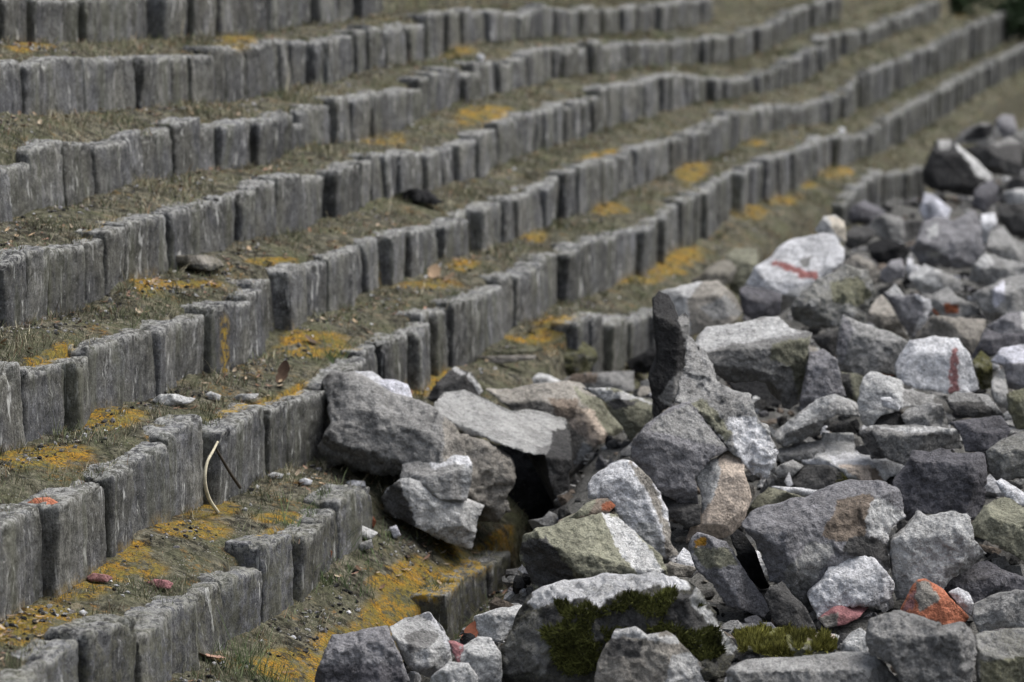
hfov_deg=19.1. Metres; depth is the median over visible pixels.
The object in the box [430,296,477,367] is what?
edging block
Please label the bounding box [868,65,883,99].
edging block
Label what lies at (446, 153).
edging block
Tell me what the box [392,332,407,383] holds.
edging block
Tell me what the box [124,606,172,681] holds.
edging block
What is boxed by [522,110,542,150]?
edging block
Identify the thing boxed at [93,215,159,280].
edging block
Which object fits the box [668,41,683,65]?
edging block
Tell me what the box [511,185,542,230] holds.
edging block
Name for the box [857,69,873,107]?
edging block
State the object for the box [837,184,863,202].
edging block
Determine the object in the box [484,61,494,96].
edging block
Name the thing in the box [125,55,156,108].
edging block
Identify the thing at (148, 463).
edging block
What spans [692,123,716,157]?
edging block
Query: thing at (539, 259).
edging block
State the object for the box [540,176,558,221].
edging block
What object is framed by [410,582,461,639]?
edging block
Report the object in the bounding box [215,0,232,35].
edging block
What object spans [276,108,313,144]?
edging block
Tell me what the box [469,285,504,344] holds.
edging block
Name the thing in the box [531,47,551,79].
edging block
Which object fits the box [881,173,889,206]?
edging block
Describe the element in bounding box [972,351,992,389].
concrete chunk
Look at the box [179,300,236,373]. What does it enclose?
edging block
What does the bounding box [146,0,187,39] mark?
edging block
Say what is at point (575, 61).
edging block
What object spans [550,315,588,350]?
edging block
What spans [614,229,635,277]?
edging block
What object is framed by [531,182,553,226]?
edging block
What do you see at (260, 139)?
edging block
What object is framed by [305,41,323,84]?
edging block
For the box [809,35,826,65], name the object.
edging block
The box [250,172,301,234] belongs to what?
edging block
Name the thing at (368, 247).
edging block
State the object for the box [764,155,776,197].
edging block
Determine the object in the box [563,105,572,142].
edging block
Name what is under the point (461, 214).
edging block
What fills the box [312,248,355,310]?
edging block
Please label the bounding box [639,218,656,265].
edging block
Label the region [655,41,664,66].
edging block
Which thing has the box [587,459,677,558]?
concrete chunk
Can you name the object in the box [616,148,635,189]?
edging block
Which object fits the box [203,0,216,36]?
edging block
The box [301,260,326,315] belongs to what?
edging block
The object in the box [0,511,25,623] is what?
edging block
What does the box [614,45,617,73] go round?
edging block
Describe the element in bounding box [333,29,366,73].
edging block
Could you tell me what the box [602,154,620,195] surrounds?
edging block
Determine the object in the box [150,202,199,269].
edging block
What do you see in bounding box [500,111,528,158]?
edging block
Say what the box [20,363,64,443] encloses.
edging block
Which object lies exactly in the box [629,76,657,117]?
edging block
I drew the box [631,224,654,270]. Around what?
edging block
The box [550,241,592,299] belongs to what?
edging block
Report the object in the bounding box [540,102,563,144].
edging block
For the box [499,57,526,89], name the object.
edging block
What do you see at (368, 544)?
loose stone
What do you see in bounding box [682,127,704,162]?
edging block
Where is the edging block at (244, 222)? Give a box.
[223,189,255,241]
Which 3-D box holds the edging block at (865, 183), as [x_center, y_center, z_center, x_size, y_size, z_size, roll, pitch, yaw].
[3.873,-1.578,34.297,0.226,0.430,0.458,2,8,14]
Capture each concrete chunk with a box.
[314,625,409,681]
[316,369,515,522]
[355,371,411,396]
[381,478,483,548]
[389,612,451,677]
[400,455,472,500]
[427,366,482,402]
[430,661,477,681]
[433,389,571,508]
[448,636,502,681]
[474,605,521,641]
[485,380,622,479]
[500,571,737,681]
[519,512,667,590]
[532,373,559,383]
[557,498,615,522]
[564,371,634,392]
[583,387,652,439]
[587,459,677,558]
[594,626,708,681]
[626,347,655,373]
[630,402,728,503]
[648,291,689,418]
[660,280,742,336]
[661,494,700,527]
[666,561,695,576]
[674,334,778,479]
[675,548,697,577]
[686,450,751,542]
[688,532,768,617]
[690,260,735,285]
[695,316,811,408]
[725,247,757,294]
[726,651,899,681]
[727,381,780,407]
[730,529,769,589]
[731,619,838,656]
[739,286,781,319]
[741,479,905,607]
[745,233,844,314]
[747,487,800,513]
[764,581,813,628]
[771,486,816,496]
[774,394,860,447]
[776,460,803,477]
[777,440,824,463]
[784,472,792,486]
[790,264,876,327]
[791,464,847,489]
[799,349,845,411]
[802,432,903,481]
[807,555,894,619]
[811,329,837,356]
[814,215,846,241]
[825,421,856,433]
[836,314,907,374]
[840,372,862,402]
[840,628,868,651]
[844,225,876,249]
[844,253,880,285]
[848,200,885,224]
[857,371,935,426]
[859,424,961,465]
[865,610,976,681]
[867,238,909,263]
[867,294,908,340]
[868,214,923,242]
[874,411,904,424]
[879,258,904,283]
[881,397,900,410]
[884,284,931,338]
[888,510,985,600]
[892,448,986,521]
[895,336,978,393]
[901,403,948,427]
[905,258,913,274]
[908,264,964,294]
[910,210,985,268]
[914,315,986,355]
[919,193,950,220]
[919,287,981,317]
[922,139,991,196]
[944,560,1023,602]
[946,391,1004,417]
[948,587,973,615]
[950,415,1010,451]
[953,123,1000,145]
[964,136,1022,175]
[968,252,1023,286]
[971,179,998,211]
[971,497,1023,560]
[972,275,1023,320]
[972,329,1023,358]
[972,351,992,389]
[972,589,1023,632]
[974,628,1023,681]
[980,213,996,242]
[985,225,1023,263]
[986,311,1023,333]
[986,430,1023,479]
[990,344,1023,389]
[991,366,1007,408]
[995,114,1017,138]
[995,478,1023,506]
[996,203,1023,237]
[1001,188,1023,203]
[1004,175,1023,189]
[1006,388,1023,429]
[1014,129,1023,167]
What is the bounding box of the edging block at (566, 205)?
[545,167,576,219]
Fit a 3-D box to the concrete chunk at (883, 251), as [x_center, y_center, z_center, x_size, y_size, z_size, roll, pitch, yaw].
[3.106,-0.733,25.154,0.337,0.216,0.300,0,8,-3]
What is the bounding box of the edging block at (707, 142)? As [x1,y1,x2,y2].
[704,131,711,160]
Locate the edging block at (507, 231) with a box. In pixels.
[484,195,514,242]
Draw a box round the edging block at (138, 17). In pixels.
[130,0,146,39]
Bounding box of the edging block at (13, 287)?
[0,251,26,326]
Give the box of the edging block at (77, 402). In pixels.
[46,356,90,430]
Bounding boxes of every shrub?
[949,0,1007,19]
[977,0,1023,41]
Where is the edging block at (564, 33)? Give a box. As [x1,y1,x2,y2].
[556,7,566,37]
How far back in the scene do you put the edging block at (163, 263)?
17.27 m
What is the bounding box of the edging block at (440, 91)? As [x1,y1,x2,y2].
[409,71,450,111]
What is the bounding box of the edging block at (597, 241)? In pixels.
[575,235,603,292]
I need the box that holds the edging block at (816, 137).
[804,135,821,172]
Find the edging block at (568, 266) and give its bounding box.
[553,244,580,303]
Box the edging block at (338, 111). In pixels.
[311,95,350,143]
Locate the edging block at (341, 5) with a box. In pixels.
[337,0,345,20]
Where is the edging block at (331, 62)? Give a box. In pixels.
[309,37,339,82]
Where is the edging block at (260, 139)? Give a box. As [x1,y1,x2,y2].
[249,118,272,165]
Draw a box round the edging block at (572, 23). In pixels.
[566,10,578,37]
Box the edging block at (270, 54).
[236,39,278,93]
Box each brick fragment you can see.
[27,497,57,504]
[87,573,112,581]
[148,579,172,588]
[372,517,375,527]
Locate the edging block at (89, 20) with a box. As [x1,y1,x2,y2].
[76,0,101,42]
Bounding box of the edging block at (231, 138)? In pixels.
[205,118,249,168]
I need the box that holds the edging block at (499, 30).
[477,9,503,41]
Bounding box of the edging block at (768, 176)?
[749,155,773,200]
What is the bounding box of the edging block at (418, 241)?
[402,225,431,277]
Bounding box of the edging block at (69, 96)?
[31,56,83,115]
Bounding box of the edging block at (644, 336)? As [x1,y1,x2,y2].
[629,312,648,354]
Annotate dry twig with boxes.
[203,441,219,513]
[215,448,241,488]
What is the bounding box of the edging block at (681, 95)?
[678,73,686,107]
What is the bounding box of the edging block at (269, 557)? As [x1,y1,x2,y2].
[224,533,293,622]
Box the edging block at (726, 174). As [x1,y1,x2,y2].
[719,172,731,211]
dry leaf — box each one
[199,653,222,658]
[275,359,289,383]
[305,334,317,342]
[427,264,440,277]
[443,272,454,280]
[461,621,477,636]
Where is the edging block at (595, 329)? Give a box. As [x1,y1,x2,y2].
[572,312,603,372]
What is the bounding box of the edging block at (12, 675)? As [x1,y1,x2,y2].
[0,668,35,681]
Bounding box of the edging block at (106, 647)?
[44,614,136,681]
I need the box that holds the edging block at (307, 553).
[277,522,323,601]
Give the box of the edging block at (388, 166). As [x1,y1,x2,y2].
[378,152,395,198]
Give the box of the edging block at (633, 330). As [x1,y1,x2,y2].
[626,315,640,360]
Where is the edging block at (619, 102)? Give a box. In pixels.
[606,83,620,123]
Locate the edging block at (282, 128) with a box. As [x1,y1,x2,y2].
[258,111,292,162]
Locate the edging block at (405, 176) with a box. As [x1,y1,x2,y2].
[383,149,414,194]
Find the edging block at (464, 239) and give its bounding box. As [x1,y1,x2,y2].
[461,219,467,255]
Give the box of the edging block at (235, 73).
[204,45,246,102]
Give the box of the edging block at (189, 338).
[172,313,204,380]
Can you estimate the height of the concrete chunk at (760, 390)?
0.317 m
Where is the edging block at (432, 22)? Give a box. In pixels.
[407,10,443,58]
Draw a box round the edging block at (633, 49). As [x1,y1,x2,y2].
[610,40,640,69]
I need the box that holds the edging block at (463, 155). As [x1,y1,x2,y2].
[442,138,475,181]
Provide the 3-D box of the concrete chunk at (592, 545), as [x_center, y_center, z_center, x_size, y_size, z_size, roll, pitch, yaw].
[0.426,1.036,14.870,0.745,0.347,0.581,2,8,14]
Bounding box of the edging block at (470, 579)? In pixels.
[439,563,487,625]
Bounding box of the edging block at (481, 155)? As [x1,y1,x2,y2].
[456,130,488,177]
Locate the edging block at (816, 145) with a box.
[804,140,819,178]
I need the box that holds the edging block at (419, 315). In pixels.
[393,308,428,321]
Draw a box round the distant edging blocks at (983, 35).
[510,0,1023,226]
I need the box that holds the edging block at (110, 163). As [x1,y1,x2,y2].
[89,139,131,194]
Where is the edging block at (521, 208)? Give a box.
[508,193,530,237]
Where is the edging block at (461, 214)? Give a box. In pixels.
[447,209,465,218]
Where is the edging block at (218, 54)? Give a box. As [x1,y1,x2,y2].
[182,45,224,102]
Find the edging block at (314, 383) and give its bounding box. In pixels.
[303,368,337,425]
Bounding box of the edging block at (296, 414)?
[271,395,306,467]
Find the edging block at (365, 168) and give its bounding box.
[344,160,371,207]
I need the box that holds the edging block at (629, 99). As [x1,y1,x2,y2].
[610,82,637,122]
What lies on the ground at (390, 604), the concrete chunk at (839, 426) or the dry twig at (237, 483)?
the dry twig at (237, 483)
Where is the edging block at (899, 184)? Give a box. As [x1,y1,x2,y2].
[897,170,901,198]
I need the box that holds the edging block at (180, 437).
[142,414,203,516]
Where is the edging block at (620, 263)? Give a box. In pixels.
[596,231,624,283]
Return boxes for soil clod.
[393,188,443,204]
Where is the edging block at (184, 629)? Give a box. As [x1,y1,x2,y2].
[146,595,199,673]
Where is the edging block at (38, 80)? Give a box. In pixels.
[19,57,55,115]
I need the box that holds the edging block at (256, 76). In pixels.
[224,44,267,97]
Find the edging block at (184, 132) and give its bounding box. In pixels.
[151,116,200,175]
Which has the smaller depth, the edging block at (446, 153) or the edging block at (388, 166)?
the edging block at (388, 166)
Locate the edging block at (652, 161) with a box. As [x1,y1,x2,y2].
[641,142,658,181]
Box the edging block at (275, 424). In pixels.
[258,401,287,474]
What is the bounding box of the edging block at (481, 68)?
[453,61,488,98]
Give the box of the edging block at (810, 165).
[794,143,814,182]
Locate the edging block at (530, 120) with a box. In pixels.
[522,112,534,152]
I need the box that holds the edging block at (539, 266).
[513,261,545,316]
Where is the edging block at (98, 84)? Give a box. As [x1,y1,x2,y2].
[81,57,114,111]
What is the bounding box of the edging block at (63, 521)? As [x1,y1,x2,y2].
[18,487,87,597]
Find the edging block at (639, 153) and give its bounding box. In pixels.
[620,144,647,186]
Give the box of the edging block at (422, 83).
[397,76,429,117]
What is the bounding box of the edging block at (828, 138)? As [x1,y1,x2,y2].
[823,136,830,167]
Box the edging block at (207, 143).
[200,124,215,169]
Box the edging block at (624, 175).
[620,154,627,194]
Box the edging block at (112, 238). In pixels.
[74,225,124,295]
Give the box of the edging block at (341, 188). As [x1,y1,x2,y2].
[316,161,359,217]
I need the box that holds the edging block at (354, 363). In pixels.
[325,356,365,371]
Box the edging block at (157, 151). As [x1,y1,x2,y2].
[140,127,172,178]
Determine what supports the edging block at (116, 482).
on the ground at (390, 604)
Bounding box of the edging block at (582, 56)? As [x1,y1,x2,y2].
[578,47,587,75]
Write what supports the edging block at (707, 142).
on the ground at (390, 604)
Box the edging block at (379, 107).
[356,89,389,137]
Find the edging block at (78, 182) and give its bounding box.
[60,140,94,206]
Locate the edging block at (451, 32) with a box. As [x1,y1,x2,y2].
[441,11,460,51]
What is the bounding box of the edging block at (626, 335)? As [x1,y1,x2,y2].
[602,314,627,360]
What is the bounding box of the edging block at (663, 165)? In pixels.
[644,140,669,177]
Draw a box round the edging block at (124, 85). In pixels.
[95,56,135,109]
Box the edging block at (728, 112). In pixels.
[708,109,732,150]
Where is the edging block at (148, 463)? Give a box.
[107,441,171,534]
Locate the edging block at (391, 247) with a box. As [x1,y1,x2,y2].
[373,228,404,285]
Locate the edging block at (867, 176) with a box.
[859,174,872,178]
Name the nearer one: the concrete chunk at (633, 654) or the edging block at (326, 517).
the concrete chunk at (633, 654)
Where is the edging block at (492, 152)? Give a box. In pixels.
[480,128,497,168]
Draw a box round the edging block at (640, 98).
[625,81,642,118]
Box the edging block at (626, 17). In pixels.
[618,6,634,33]
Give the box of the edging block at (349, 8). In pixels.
[346,0,352,19]
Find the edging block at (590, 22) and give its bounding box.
[567,5,593,36]
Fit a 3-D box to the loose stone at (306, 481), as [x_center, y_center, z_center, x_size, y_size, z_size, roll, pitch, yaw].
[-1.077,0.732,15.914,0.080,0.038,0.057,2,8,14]
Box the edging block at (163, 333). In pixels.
[139,319,176,395]
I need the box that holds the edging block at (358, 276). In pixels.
[337,245,361,299]
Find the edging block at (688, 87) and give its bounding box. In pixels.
[683,74,692,105]
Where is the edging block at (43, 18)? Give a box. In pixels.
[25,0,62,43]
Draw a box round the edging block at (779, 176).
[761,152,783,196]
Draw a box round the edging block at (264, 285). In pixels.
[226,279,274,341]
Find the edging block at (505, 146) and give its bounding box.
[479,118,515,164]
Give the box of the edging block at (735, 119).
[732,111,738,148]
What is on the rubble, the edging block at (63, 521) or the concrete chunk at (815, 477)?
the concrete chunk at (815, 477)
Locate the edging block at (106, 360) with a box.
[68,337,124,412]
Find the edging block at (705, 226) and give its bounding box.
[689,186,711,239]
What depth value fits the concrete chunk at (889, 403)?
16.54 m
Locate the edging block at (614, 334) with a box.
[602,315,626,371]
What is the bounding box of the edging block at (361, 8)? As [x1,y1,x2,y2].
[352,0,371,18]
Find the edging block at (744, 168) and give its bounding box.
[727,165,749,205]
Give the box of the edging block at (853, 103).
[845,84,855,113]
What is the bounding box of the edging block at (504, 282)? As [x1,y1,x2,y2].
[479,272,512,333]
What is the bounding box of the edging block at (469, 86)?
[459,71,480,102]
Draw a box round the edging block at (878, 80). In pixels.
[868,67,880,103]
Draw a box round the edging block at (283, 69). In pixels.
[266,38,291,91]
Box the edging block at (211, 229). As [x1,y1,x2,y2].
[194,199,224,252]
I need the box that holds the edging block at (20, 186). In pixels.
[0,162,31,216]
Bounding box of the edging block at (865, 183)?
[851,180,867,201]
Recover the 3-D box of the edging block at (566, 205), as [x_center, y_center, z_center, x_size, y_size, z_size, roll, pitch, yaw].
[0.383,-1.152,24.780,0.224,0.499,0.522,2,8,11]
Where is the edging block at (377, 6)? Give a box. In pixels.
[372,0,383,16]
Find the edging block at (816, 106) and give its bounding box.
[804,100,819,124]
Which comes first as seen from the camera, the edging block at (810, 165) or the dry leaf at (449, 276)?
the dry leaf at (449, 276)
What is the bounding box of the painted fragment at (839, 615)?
[818,605,867,627]
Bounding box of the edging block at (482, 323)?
[455,291,488,355]
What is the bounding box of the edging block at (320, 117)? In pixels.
[290,104,329,144]
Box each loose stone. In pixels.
[79,610,87,615]
[153,394,194,405]
[176,254,224,270]
[205,391,220,400]
[233,393,258,400]
[268,472,283,478]
[299,478,312,484]
[346,480,365,486]
[359,539,372,550]
[362,526,377,538]
[389,525,400,538]
[476,53,484,61]
[477,355,535,363]
[485,348,543,354]
[564,342,597,375]
[838,127,844,133]
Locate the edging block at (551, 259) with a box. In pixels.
[522,252,556,306]
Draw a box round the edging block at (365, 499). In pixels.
[351,485,373,529]
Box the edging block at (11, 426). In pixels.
[0,361,25,451]
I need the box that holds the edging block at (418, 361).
[392,322,430,391]
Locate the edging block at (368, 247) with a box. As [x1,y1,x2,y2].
[353,236,378,292]
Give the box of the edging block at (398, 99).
[381,87,407,132]
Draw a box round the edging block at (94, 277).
[71,238,104,302]
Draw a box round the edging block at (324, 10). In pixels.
[310,0,338,23]
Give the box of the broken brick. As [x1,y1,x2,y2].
[900,578,968,624]
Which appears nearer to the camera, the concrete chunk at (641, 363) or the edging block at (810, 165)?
the concrete chunk at (641, 363)
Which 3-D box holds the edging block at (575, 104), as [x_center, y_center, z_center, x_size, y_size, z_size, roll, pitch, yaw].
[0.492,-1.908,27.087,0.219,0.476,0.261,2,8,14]
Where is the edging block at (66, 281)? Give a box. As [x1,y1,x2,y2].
[44,244,85,316]
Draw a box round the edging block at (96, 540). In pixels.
[61,479,106,575]
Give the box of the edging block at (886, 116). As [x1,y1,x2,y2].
[873,114,891,144]
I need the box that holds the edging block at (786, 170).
[779,151,790,192]
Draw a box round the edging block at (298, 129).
[292,124,304,148]
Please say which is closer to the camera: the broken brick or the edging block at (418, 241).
the broken brick
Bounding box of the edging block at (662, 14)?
[652,2,669,30]
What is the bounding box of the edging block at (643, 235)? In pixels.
[626,227,650,276]
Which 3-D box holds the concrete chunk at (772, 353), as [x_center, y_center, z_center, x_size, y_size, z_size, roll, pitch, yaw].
[1.342,0.120,17.570,0.701,0.478,0.833,-1,8,-4]
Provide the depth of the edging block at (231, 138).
19.72 m
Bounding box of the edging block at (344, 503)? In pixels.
[303,483,362,558]
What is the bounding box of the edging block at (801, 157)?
[790,145,805,187]
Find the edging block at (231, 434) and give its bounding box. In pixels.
[202,415,251,504]
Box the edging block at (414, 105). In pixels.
[406,89,421,125]
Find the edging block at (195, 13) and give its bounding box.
[186,0,203,37]
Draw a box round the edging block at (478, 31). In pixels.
[471,11,484,43]
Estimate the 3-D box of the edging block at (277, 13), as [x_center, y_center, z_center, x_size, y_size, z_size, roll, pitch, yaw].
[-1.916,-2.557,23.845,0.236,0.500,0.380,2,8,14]
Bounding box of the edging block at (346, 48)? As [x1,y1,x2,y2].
[320,34,353,78]
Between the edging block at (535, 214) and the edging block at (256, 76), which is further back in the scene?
the edging block at (535, 214)
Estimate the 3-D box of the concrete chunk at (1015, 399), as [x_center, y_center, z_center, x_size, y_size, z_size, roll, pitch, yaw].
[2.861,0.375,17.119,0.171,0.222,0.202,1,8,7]
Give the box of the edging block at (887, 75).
[879,63,891,98]
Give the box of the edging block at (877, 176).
[865,169,881,207]
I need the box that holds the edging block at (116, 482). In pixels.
[82,463,133,556]
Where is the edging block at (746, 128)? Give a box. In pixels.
[740,110,751,140]
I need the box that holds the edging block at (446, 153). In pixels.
[422,146,452,186]
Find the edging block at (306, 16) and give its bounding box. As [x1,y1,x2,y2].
[301,0,310,24]
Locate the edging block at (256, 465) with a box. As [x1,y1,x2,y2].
[215,403,265,487]
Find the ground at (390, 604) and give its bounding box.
[0,0,1023,681]
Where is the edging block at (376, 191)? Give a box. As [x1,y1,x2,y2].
[346,152,382,200]
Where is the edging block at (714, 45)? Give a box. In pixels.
[699,34,719,64]
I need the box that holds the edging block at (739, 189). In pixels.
[725,170,747,214]
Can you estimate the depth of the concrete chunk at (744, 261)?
25.68 m
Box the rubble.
[403,168,1023,681]
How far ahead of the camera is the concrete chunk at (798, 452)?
16.46 m
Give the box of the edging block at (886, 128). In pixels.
[872,118,889,150]
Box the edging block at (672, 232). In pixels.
[655,204,679,255]
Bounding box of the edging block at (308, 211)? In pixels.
[298,175,316,231]
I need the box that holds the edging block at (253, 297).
[223,288,265,358]
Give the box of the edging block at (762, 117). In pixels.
[748,105,767,135]
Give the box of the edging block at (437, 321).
[426,307,448,376]
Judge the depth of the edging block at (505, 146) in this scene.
24.62 m
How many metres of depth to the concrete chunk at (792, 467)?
16.29 m
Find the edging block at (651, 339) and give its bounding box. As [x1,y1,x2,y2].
[637,308,655,348]
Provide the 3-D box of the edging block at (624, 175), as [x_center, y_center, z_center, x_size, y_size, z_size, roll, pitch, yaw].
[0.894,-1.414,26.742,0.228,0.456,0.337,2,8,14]
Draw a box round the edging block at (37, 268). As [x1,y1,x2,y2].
[0,245,49,321]
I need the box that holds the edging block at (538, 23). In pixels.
[514,7,542,38]
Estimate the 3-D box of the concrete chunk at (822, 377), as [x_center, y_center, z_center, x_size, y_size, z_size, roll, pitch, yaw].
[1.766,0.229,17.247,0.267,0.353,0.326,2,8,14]
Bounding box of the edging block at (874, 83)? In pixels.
[872,69,875,103]
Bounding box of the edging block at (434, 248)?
[430,227,437,263]
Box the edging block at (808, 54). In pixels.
[801,49,812,80]
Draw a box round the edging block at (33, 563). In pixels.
[0,503,42,604]
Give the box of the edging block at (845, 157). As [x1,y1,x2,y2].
[840,136,849,165]
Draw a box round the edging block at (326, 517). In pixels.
[297,508,337,573]
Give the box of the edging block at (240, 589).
[197,566,262,639]
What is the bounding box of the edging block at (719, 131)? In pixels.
[700,118,722,157]
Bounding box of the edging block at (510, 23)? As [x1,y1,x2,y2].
[504,12,517,41]
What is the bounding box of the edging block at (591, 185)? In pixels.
[572,160,595,211]
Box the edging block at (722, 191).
[707,176,728,225]
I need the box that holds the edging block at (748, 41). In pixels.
[734,27,751,56]
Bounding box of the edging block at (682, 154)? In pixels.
[677,137,685,168]
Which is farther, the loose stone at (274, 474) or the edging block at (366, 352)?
the edging block at (366, 352)
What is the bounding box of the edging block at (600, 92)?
[581,86,607,129]
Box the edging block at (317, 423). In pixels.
[287,389,327,461]
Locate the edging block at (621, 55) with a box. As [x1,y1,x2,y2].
[608,42,626,70]
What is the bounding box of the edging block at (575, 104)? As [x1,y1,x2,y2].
[558,99,581,140]
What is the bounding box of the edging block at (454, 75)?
[420,66,459,103]
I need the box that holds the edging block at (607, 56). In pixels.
[600,44,613,73]
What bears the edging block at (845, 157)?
on the ground at (390, 604)
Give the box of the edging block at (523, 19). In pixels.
[516,12,529,41]
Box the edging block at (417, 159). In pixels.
[413,152,421,189]
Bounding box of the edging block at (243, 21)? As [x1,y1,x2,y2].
[232,0,255,35]
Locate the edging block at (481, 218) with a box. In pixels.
[463,201,496,251]
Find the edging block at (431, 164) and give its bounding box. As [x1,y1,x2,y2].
[419,149,441,190]
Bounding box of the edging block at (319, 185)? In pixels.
[313,175,323,219]
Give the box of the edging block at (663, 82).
[647,73,669,112]
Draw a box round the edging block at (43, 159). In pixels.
[16,138,64,209]
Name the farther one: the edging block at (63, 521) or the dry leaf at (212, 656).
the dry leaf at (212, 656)
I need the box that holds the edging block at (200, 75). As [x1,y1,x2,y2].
[185,54,213,102]
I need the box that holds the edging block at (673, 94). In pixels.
[661,72,678,110]
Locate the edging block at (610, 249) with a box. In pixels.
[603,235,616,290]
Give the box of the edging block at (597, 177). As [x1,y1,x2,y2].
[583,159,600,205]
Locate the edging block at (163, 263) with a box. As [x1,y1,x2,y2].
[126,213,168,274]
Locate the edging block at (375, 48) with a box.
[346,25,384,69]
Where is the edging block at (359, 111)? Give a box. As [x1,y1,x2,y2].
[344,93,370,140]
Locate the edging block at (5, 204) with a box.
[0,169,12,222]
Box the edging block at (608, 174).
[584,157,617,203]
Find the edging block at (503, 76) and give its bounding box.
[488,60,512,92]
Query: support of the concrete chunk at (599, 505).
on the concrete chunk at (592, 545)
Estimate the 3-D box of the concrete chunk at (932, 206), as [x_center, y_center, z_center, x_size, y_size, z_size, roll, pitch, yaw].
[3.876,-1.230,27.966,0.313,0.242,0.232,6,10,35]
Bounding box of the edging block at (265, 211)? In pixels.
[235,179,276,236]
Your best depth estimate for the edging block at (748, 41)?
38.22 m
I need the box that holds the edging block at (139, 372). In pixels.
[102,328,155,401]
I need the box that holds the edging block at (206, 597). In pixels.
[177,581,226,659]
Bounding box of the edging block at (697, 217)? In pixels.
[676,191,700,242]
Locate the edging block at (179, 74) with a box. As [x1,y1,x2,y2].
[165,54,187,103]
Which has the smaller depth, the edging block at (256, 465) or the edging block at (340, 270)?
the edging block at (256, 465)
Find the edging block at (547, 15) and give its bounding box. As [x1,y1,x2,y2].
[524,3,552,38]
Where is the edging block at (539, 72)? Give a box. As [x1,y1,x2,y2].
[515,48,545,85]
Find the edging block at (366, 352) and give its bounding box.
[331,344,377,374]
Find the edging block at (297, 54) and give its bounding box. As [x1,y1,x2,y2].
[286,40,306,86]
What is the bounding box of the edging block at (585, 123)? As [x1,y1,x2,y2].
[580,98,590,138]
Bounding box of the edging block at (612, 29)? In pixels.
[611,10,613,33]
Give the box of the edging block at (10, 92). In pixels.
[0,59,21,113]
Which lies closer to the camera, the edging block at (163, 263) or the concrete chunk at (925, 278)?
the edging block at (163, 263)
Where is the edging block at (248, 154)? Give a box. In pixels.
[246,141,249,165]
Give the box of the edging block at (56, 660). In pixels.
[11,638,78,681]
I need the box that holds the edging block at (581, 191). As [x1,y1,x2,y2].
[557,163,587,214]
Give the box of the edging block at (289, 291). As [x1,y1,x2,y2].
[265,262,307,330]
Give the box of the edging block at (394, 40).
[375,25,405,66]
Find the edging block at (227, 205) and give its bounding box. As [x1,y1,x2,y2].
[201,194,235,247]
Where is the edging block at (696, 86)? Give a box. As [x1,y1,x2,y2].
[692,75,699,104]
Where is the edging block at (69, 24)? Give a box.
[61,0,78,41]
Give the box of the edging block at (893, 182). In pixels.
[884,172,894,196]
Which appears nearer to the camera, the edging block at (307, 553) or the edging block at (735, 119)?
the edging block at (307, 553)
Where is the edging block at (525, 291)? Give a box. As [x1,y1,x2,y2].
[502,265,537,326]
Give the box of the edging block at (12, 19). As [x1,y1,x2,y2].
[0,0,26,42]
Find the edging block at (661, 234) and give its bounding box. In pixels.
[645,215,666,263]
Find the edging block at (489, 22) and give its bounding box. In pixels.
[473,9,495,43]
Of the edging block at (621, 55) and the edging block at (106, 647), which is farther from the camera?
the edging block at (621, 55)
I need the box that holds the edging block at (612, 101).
[589,84,617,127]
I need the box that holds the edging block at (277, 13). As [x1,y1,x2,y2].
[268,0,287,31]
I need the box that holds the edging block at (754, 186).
[740,163,758,204]
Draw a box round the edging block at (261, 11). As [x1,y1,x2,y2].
[254,0,267,33]
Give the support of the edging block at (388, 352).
on the ground at (390, 604)
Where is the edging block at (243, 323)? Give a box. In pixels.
[232,301,250,364]
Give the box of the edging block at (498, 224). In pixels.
[494,202,500,244]
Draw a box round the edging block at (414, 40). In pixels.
[403,24,424,61]
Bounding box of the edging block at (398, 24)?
[382,22,406,63]
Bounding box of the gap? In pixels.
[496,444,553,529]
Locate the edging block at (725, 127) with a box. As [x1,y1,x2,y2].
[712,115,728,151]
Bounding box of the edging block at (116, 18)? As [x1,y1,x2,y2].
[100,0,131,41]
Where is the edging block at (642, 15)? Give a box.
[636,6,648,31]
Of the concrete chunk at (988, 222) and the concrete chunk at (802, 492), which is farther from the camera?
the concrete chunk at (988, 222)
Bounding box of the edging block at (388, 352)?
[365,333,403,382]
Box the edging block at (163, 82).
[154,54,172,105]
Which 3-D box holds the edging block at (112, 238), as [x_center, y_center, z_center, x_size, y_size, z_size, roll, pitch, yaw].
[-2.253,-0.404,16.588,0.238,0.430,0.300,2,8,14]
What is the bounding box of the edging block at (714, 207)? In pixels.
[690,181,718,233]
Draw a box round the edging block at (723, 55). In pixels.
[718,35,728,63]
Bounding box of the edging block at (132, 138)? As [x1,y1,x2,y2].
[108,129,143,180]
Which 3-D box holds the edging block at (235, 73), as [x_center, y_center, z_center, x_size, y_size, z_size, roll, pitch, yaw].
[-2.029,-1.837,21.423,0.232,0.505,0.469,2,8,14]
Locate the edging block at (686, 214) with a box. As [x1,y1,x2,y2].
[662,196,694,247]
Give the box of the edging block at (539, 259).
[516,257,546,311]
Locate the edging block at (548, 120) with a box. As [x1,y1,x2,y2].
[531,107,554,148]
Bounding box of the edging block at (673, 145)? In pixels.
[656,136,678,172]
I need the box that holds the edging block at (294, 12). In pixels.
[287,0,301,26]
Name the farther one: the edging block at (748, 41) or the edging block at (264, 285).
the edging block at (748, 41)
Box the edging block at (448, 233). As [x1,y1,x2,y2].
[427,217,461,259]
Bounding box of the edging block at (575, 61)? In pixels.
[553,43,578,76]
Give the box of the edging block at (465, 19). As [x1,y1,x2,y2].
[447,7,471,45]
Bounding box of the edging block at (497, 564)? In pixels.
[461,550,510,597]
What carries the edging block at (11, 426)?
on the ground at (390, 604)

